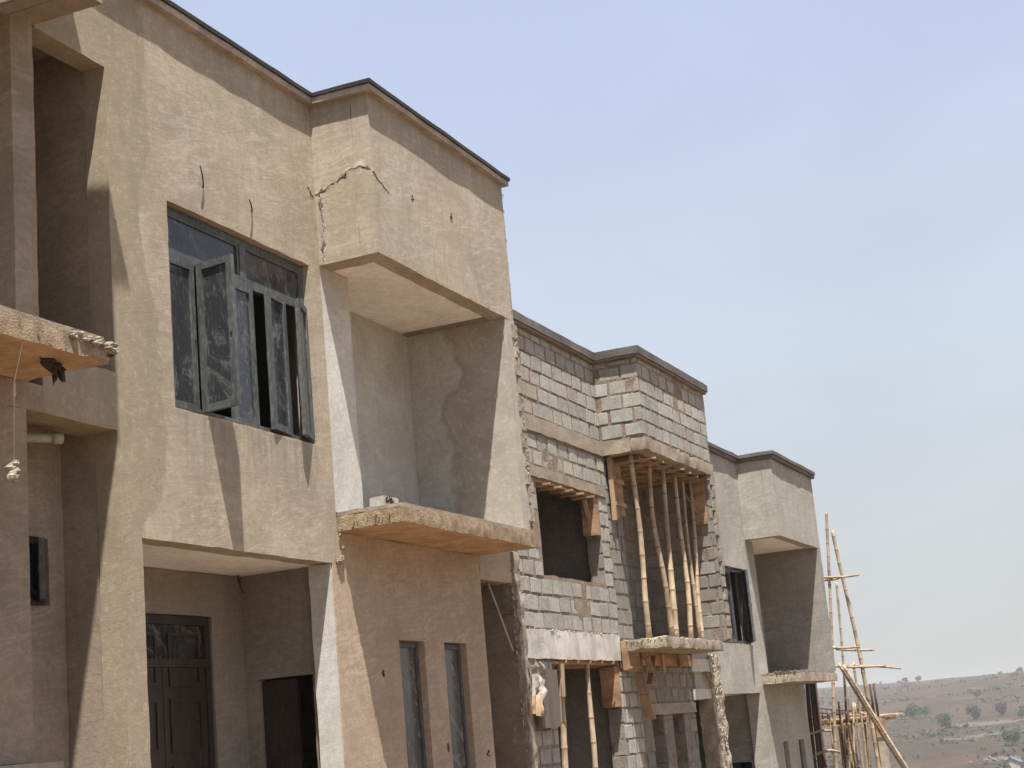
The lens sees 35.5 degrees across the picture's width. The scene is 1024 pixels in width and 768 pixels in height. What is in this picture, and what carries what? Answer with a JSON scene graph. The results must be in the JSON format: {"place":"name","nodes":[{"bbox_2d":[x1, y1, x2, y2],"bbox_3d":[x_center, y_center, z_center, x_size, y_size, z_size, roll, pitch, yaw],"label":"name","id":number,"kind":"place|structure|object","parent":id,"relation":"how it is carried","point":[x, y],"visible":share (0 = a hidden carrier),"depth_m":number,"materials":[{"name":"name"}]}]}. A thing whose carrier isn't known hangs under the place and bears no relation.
{"place":"outdoors","nodes":[
{"label":"outdoors","id":0,"kind":"place"},
{"bbox_2d":[171,0,1023,688],"label":"sky","id":1,"kind":"structure","parent":0,"point":[811,212],"materials":[{"name":"blue"}]},
{"bbox_2d":[805,671,1023,767],"bbox_3d":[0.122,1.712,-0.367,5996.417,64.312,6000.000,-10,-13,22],"label":"ground","id":2,"kind":"structure","parent":0,"point":[934,756],"depth_m":1010.19,"materials":[{"name":"brown soil"}]},
{"bbox_2d":[0,0,119,767],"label":"brown house","id":3,"kind":"structure","parent":2,"relation":"on","point":[70,349],"depth_m":13.06,"materials":[{"name":"concrete"}]},
{"bbox_2d":[5,341,22,483],"bbox_3d":[-3.731,0.198,11.998,0.149,1.114,0.096,3,-15,-31],"label":"plumb line","id":4,"kind":"object","parent":3,"relation":"hanging from","point":[13,469],"visible":1,"depth_m":11.90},
{"bbox_2d":[40,357,66,382],"bbox_3d":[-3.656,-0.095,12.729,0.082,0.204,0.285,-10,-13,22],"label":"rag","id":5,"kind":"object","parent":3,"relation":"hanging from","point":[56,370],"visible":1,"depth_m":12.73,"materials":[{"name":"black fabric"}]},
{"bbox_2d":[12,0,538,767],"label":"tan house","id":6,"kind":"structure","parent":2,"relation":"on","point":[292,298],"depth_m":17.45,"materials":[{"name":"concrete"}]},
{"bbox_2d":[29,537,46,604],"bbox_3d":[-4.168,1.620,13.958,0.282,0.593,0.439,-10,-13,22],"label":"small window","id":7,"kind":"structure","parent":6,"relation":"in","point":[37,566],"depth_m":14.07,"materials":[{"name":"black glass"}]},
{"bbox_2d":[27,433,63,443],"bbox_3d":[-4.243,0.458,13.829,0.743,0.099,0.097,5,-16,-37],"label":"plastic pipe","id":8,"kind":"object","parent":6,"relation":"attached to","point":[54,438],"visible":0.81,"depth_m":13.93,"materials":[{"name":"beige plastic"}]},
{"bbox_2d":[145,614,215,767],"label":"entrance door","id":9,"kind":"structure","parent":6,"relation":"in","point":[177,647],"depth_m":16.80,"materials":[{"name":"black metal"}]},
{"bbox_2d":[166,206,314,442],"bbox_3d":[-2.663,-0.586,16.738,0.583,2.073,2.735,-10,-13,22],"label":"window","id":10,"kind":"structure","parent":6,"relation":"in","point":[229,269],"depth_m":16.44,"materials":[{"name":"grey metal"}]},
{"bbox_2d":[262,678,303,767],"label":"side door","id":11,"kind":"structure","parent":6,"relation":"in","point":[281,698],"depth_m":17.73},
{"bbox_2d":[369,496,397,506],"bbox_3d":[-1.448,1.383,18.335,0.218,0.185,0.378,-10,-13,22],"label":"concrete block","id":12,"kind":"object","parent":6,"relation":"on","point":[378,500],"depth_m":18.19,"materials":[{"name":"grey concrete"}]},
{"bbox_2d":[399,642,426,767],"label":"narrow window","id":13,"kind":"structure","parent":6,"relation":"in","point":[409,659],"depth_m":19.06,"materials":[{"name":"grey glass"}]},
{"bbox_2d":[444,644,469,767],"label":"narrow window","id":14,"kind":"structure","parent":6,"relation":"in","point":[457,717],"depth_m":20.16,"materials":[{"name":"grey glass"}]},
{"bbox_2d":[487,582,513,651],"bbox_3d":[-0.156,3.167,21.748,0.035,0.934,0.463,-14,-15,35],"label":"plastic pipe","id":15,"kind":"object","parent":6,"relation":"hanging from","point":[500,617],"visible":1,"depth_m":21.74,"materials":[{"name":"grey plastic"}]},
{"bbox_2d":[483,310,732,767],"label":"blockwork house","id":16,"kind":"structure","parent":2,"relation":"on","point":[587,413],"depth_m":26.41,"materials":[{"name":"grey concrete"}]},
{"bbox_2d":[527,658,546,716],"bbox_3d":[0.384,4.168,22.006,0.207,0.798,0.357,-10,-13,22],"label":"sack","id":17,"kind":"object","parent":16,"relation":"on","point":[538,689],"visible":1,"depth_m":21.99,"materials":[{"name":"white fabric"}]},
{"bbox_2d":[538,669,561,729],"bbox_3d":[0.508,4.407,22.401,0.072,0.832,0.738,-10,-13,22],"label":"weathered board","id":18,"kind":"object","parent":16,"relation":"attached to","point":[550,718],"visible":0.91,"depth_m":22.43,"materials":[{"name":"grey wood"}]},
{"bbox_2d":[555,666,561,767],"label":"bamboo prop","id":19,"kind":"object","parent":16,"relation":"on","point":[559,733],"visible":0.14,"depth_m":23.59,"materials":[{"name":"beige wood"}]},
{"bbox_2d":[556,662,567,767],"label":"bamboo prop","id":20,"kind":"object","parent":16,"relation":"on","point":[564,748],"visible":0.88,"depth_m":23.11,"materials":[{"name":"beige wood"}]},
{"bbox_2d":[535,479,600,537],"bbox_3d":[0.838,1.933,24.823,0.387,0.651,2.614,-10,-13,22],"label":"plank shuttering","id":21,"kind":"object","parent":16,"relation":"attached to","point":[590,514],"visible":0.94,"depth_m":25.79,"materials":[{"name":"brown wood"}]},
{"bbox_2d":[551,658,621,707],"bbox_3d":[0.963,4.580,24.346,0.615,0.727,2.858,-10,-13,22],"label":"plank shuttering","id":22,"kind":"object","parent":16,"relation":"attached to","point":[610,687],"visible":0.78,"depth_m":25.39,"materials":[{"name":"brown wood"}]},
{"bbox_2d":[584,663,597,767],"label":"bamboo prop","id":23,"kind":"object","parent":16,"relation":"on","point":[593,742],"visible":1,"depth_m":24.19,"materials":[{"name":"beige wood"}]},
{"bbox_2d":[606,457,626,520],"bbox_3d":[1.769,1.783,26.787,0.082,1.063,0.618,-10,-13,22],"label":"shuttering board","id":24,"kind":"object","parent":16,"relation":"attached to","point":[618,504],"visible":0.97,"depth_m":26.70,"materials":[{"name":"brown wood"}]},
{"bbox_2d":[620,641,642,671],"bbox_3d":[1.942,4.417,25.942,0.104,0.482,0.688,-10,-13,22],"label":"shuttering board","id":25,"kind":"object","parent":16,"relation":"attached to","point":[631,661],"visible":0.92,"depth_m":25.76,"materials":[{"name":"brown wood"}]},
{"bbox_2d":[628,454,651,637],"bbox_3d":[2.108,2.643,26.302,0.134,3.060,0.123,-10,-13,22],"label":"bamboo prop","id":26,"kind":"object","parent":16,"relation":"on","point":[645,601],"visible":0.99,"depth_m":26.25,"materials":[{"name":"beige wood"}]},
{"bbox_2d":[634,672,655,719],"bbox_3d":[2.175,5.107,26.194,0.174,0.760,0.388,-10,-13,22],"label":"shuttering board","id":27,"kind":"object","parent":16,"relation":"attached to","point":[642,689],"visible":1,"depth_m":26.14,"materials":[{"name":"brown wood"}]},
{"bbox_2d":[647,460,674,636],"bbox_3d":[2.528,2.829,27.299,0.138,3.064,0.344,-13,-15,33],"label":"bamboo prop","id":28,"kind":"object","parent":16,"relation":"on","point":[661,567],"visible":0.97,"depth_m":27.20,"materials":[{"name":"beige wood"}]},
{"bbox_2d":[614,456,709,490],"bbox_3d":[2.340,1.580,28.320,1.465,0.089,3.249,-10,-13,22],"label":"plank shuttering","id":29,"kind":"object","parent":16,"relation":"attached to","point":[640,467],"visible":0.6,"depth_m":28.38,"materials":[{"name":"brown wood"}]},
{"bbox_2d":[639,653,694,683],"bbox_3d":[2.767,4.941,27.772,0.148,0.515,2.939,-10,-13,22],"label":"plank shuttering","id":30,"kind":"object","parent":16,"relation":"attached to","point":[650,661],"visible":0.98,"depth_m":27.30,"materials":[{"name":"brown wood"}]},
{"bbox_2d":[660,465,678,637],"bbox_3d":[2.717,2.905,27.722,0.132,3.065,0.383,-10,-13,22],"label":"bamboo prop","id":31,"kind":"object","parent":16,"relation":"on","point":[672,589],"visible":0.91,"depth_m":27.67,"materials":[{"name":"beige wood"}]},
{"bbox_2d":[672,476,693,637],"bbox_3d":[3.040,3.034,28.433,0.134,3.062,0.190,-10,-13,22],"label":"bamboo prop","id":32,"kind":"object","parent":16,"relation":"on","point":[687,581],"visible":0.94,"depth_m":28.39,"materials":[{"name":"beige wood"}]},
{"bbox_2d":[681,480,701,638],"bbox_3d":[3.217,3.120,28.895,0.099,3.059,0.121,-10,-13,22],"label":"bamboo prop","id":33,"kind":"object","parent":16,"relation":"on","point":[698,627],"visible":0.98,"depth_m":28.82,"materials":[{"name":"beige wood"}]},
{"bbox_2d":[677,477,707,524],"bbox_3d":[3.275,2.180,29.566,0.603,0.874,0.114,-9,-13,17],"label":"shuttering board","id":34,"kind":"object","parent":16,"relation":"attached to","point":[701,517],"visible":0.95,"depth_m":29.51,"materials":[{"name":"brown wood"}]},
{"bbox_2d":[688,483,704,638],"bbox_3d":[3.346,3.174,29.183,0.115,3.066,0.456,-10,-13,22],"label":"bamboo prop","id":35,"kind":"object","parent":16,"relation":"on","point":[695,556],"visible":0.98,"depth_m":29.15,"materials":[{"name":"beige wood"}]},
{"bbox_2d":[690,672,714,686],"bbox_3d":[3.479,5.555,29.792,0.349,0.386,1.283,-10,-13,22],"label":"plank shuttering","id":36,"kind":"object","parent":16,"relation":"attached to","point":[708,679],"visible":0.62,"depth_m":29.85,"materials":[{"name":"brown wood"}]},
{"bbox_2d":[691,441,837,767],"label":"grey house","id":37,"kind":"structure","parent":2,"relation":"on","point":[776,653],"depth_m":34.59,"materials":[{"name":"concrete"}]},
{"bbox_2d":[732,764,741,767],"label":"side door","id":38,"kind":"structure","parent":37,"relation":"in","point":[734,765],"depth_m":33.58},
{"bbox_2d":[724,567,755,644],"bbox_3d":[4.500,4.485,32.587,0.382,1.557,2.735,-10,-13,22],"label":"window","id":39,"kind":"structure","parent":37,"relation":"in","point":[742,577],"depth_m":33.32,"materials":[{"name":"metal"}]},
{"bbox_2d":[798,740,803,767],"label":"narrow window","id":40,"kind":"structure","parent":37,"relation":"in","point":[798,740],"depth_m":36.21,"materials":[{"name":"grey metal"}]},
{"bbox_2d":[805,684,816,767],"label":"timber pole","id":41,"kind":"object","parent":2,"relation":"on","point":[809,711],"visible":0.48,"depth_m":38.14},
{"bbox_2d":[810,729,831,734],"bbox_3d":[7.166,8.309,37.862,0.838,0.267,0.064,-10,-13,22],"label":"bent stick","id":42,"kind":"object","parent":41,"relation":"attached to","point":[820,730],"visible":0.57,"depth_m":37.80,"materials":[{"name":"brown wood"}]},
{"bbox_2d":[809,683,822,767],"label":"timber pole","id":43,"kind":"object","parent":2,"relation":"on","point":[816,735],"visible":0.64,"depth_m":38.07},
{"bbox_2d":[813,683,826,767],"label":"timber pole","id":44,"kind":"object","parent":2,"relation":"on","point":[822,748],"visible":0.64,"depth_m":38.04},
{"bbox_2d":[813,749,840,758],"bbox_3d":[7.385,8.706,37.695,0.712,0.208,0.063,-10,-13,22],"label":"bent stick","id":45,"kind":"object","parent":44,"relation":"attached to","point":[825,751],"visible":0.84,"depth_m":37.68,"materials":[{"name":"brown wood"}]},
{"bbox_2d":[811,683,903,767],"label":"unfinished deck","id":46,"kind":"structure","parent":2,"relation":"on","point":[883,752],"depth_m":58.67,"materials":[{"name":"brown wood"}]},
{"bbox_2d":[824,512,908,767],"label":"bamboo scaffold","id":47,"kind":"object","parent":2,"relation":"on","point":[849,747],"visible":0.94,"depth_m":40.09,"materials":[{"name":"beige wood"}]},
{"bbox_2d":[892,710,908,719],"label":"tree","id":48,"kind":"object","parent":2,"relation":"on","point":[904,712],"visible":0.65,"depth_m":1044.64,"materials":[{"name":"green plant"}]},
{"bbox_2d":[905,702,920,717],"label":"tree","id":49,"kind":"object","parent":2,"relation":"on","point":[912,711],"visible":1,"depth_m":1042.97,"materials":[{"name":"green plant"}]},
{"bbox_2d":[805,671,1023,767],"bbox_3d":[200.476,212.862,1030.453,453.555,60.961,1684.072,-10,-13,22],"label":"scrub","id":50,"kind":"object","parent":2,"relation":"on","point":[926,732],"visible":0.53,"depth_m":939.12,"materials":[{"name":"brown plant"}]},
{"bbox_2d":[919,706,930,716],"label":"tree","id":51,"kind":"object","parent":2,"relation":"on","point":[925,711],"visible":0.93,"depth_m":1052.62,"materials":[{"name":"green plant"}]},
{"bbox_2d":[935,712,952,728],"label":"tree","id":52,"kind":"object","parent":2,"relation":"on","point":[944,719],"visible":1,"depth_m":937.72,"materials":[{"name":"green plant"}]},
{"bbox_2d":[965,705,980,719],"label":"tree","id":53,"kind":"object","parent":2,"relation":"on","point":[974,711],"visible":1,"depth_m":982.48,"materials":[{"name":"green plant"}]},
{"bbox_2d":[972,689,981,697],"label":"tree","id":54,"kind":"object","parent":2,"relation":"on","point":[976,693],"visible":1,"depth_m":1146.11,"materials":[{"name":"green plant"}]},
{"bbox_2d":[969,756,1020,763],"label":"rubble heap","id":55,"kind":"object","parent":2,"relation":"on","point":[994,759],"visible":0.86,"depth_m":702.40,"materials":[{"name":"grey stone"}]},
{"bbox_2d":[994,702,1006,715],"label":"tree","id":56,"kind":"object","parent":2,"relation":"on","point":[1000,708],"visible":1,"depth_m":999.02,"materials":[{"name":"green plant"}]},
{"bbox_2d":[1001,729,1021,745],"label":"tree","id":57,"kind":"object","parent":2,"relation":"on","point":[1013,736],"visible":1,"depth_m":758.65,"materials":[{"name":"green plant"}]},
{"bbox_2d":[1003,757,1022,767],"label":"house","id":58,"kind":"structure","parent":2,"relation":"on","point":[1012,763],"depth_m":660.69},
{"bbox_2d":[1017,709,1023,716],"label":"tree","id":59,"kind":"object","parent":2,"relation":"on","point":[1020,713],"visible":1,"depth_m":970.28,"materials":[{"name":"green plant"}]},
{"bbox_2d":[936,730,1023,740],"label":"dirt path","id":60,"kind":"structure","parent":0,"point":[976,736],"depth_m":859.76,"materials":[{"name":"beige soil"}]},
{"bbox_2d":[950,719,1023,726],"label":"dirt track","id":61,"kind":"structure","parent":0,"point":[993,722],"depth_m":930.61,"materials":[{"name":"beige soil"}]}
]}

